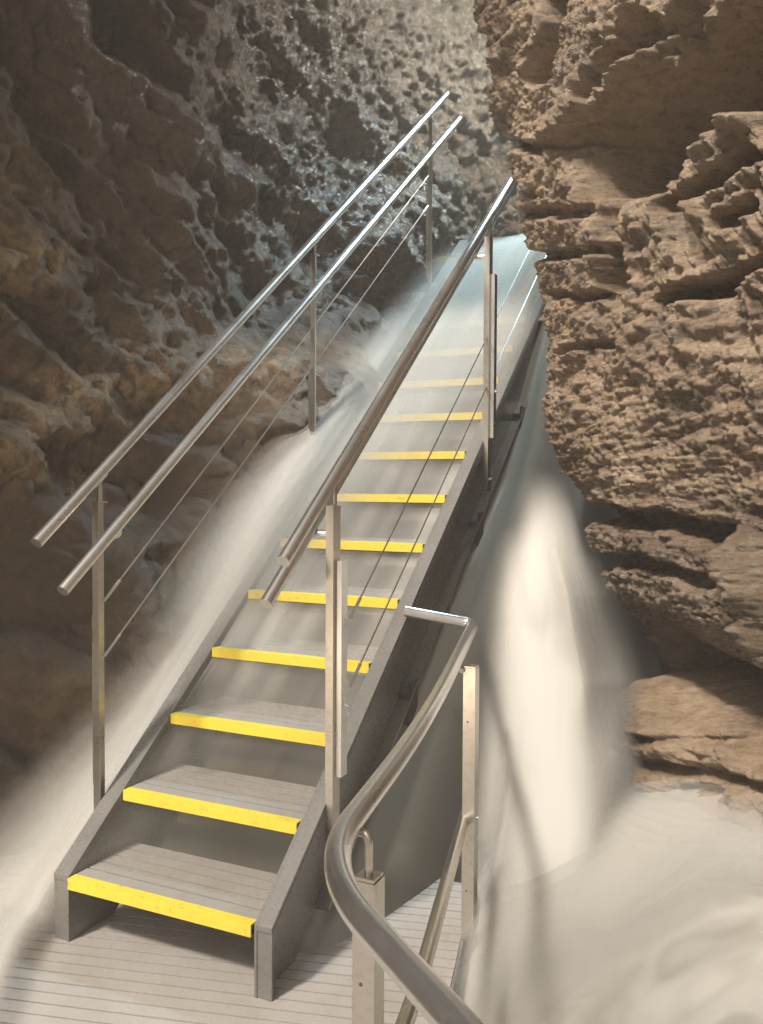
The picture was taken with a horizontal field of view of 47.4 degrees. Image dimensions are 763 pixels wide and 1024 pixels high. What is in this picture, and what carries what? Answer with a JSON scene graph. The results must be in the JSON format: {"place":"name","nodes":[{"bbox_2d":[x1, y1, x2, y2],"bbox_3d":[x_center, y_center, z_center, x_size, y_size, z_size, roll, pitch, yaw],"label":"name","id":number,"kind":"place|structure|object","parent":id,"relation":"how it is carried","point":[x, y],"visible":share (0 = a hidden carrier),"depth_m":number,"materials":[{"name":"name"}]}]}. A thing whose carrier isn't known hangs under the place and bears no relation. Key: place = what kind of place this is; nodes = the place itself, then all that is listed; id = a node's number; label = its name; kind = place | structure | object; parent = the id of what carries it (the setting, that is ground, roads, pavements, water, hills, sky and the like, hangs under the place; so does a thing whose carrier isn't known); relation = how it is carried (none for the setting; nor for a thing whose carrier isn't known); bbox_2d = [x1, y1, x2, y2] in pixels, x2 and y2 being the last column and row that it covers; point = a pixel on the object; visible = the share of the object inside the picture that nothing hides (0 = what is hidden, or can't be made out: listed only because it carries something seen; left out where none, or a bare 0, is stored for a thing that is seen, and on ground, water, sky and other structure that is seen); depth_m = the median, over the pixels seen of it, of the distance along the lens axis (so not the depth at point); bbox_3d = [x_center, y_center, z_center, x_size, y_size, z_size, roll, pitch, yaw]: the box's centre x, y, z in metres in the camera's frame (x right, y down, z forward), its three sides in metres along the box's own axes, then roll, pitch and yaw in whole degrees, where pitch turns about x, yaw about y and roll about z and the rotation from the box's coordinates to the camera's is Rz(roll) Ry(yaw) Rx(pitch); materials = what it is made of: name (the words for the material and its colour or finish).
{"place":"outdoors","nodes":[
{"label":"outdoors","id":0,"kind":"place"},
{"bbox_2d":[0,253,535,923],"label":"cascade","id":1,"kind":"object","parent":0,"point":[312,457],"visible":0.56,"depth_m":4.06,"materials":[{"name":"liquid"}]},
{"bbox_2d":[0,0,670,857],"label":"cave wall","id":2,"kind":"structure","parent":0,"point":[180,180],"depth_m":4.26,"materials":[{"name":"stone"}]},
{"bbox_2d":[472,0,762,673],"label":"rock outcrop","id":3,"kind":"object","parent":2,"relation":"attached to","point":[633,129],"visible":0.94,"depth_m":3.17,"materials":[{"name":"beige stone"}]},
{"bbox_2d":[147,269,662,947],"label":"stream","id":4,"kind":"structure","parent":0,"point":[541,513],"depth_m":3.94,"materials":[{"name":"liquid"}]},
{"bbox_2d":[515,570,608,891],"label":"waterfall","id":5,"kind":"structure","parent":0,"point":[562,801],"depth_m":2.89,"materials":[{"name":"liquid"}]},
{"bbox_2d":[458,746,762,1023],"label":"water","id":6,"kind":"structure","parent":0,"point":[611,933],"depth_m":2.50,"materials":[{"name":"white liquid"}]},
{"bbox_2d":[0,850,462,1023],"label":"platform","id":7,"kind":"structure","parent":6,"relation":"on","point":[124,964],"depth_m":2.60,"materials":[{"name":"grey wood"}]},
{"bbox_2d":[54,239,545,1000],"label":"staircase","id":8,"kind":"structure","parent":7,"relation":"on","point":[114,857],"depth_m":3.19,"materials":[{"name":"grey metal"}]},
{"bbox_2d":[31,91,461,809],"bbox_3d":[-0.287,-0.822,4.295,0.143,3.910,3.628,1,2,25],"label":"railing","id":9,"kind":"object","parent":8,"relation":"attached to","point":[103,539],"visible":0.91,"depth_m":3.35,"materials":[{"name":"silver metal"}]},
{"bbox_2d":[260,173,546,846],"bbox_3d":[0.464,-0.878,4.038,0.136,3.825,3.624,1,2,25],"label":"railing","id":10,"kind":"object","parent":8,"relation":"attached to","point":[319,508],"visible":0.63,"depth_m":2.74,"materials":[{"name":"silver metal"}]},
{"bbox_2d":[324,606,484,1023],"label":"guard rail","id":11,"kind":"object","parent":7,"relation":"on","point":[380,945],"visible":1,"depth_m":1.45,"materials":[{"name":"silver metal"}]},
{"bbox_2d":[608,662,762,851],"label":"rock ledge","id":12,"kind":"object","parent":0,"point":[687,746],"visible":0.48,"depth_m":3.09,"materials":[{"name":"beige stone"}]}
]}

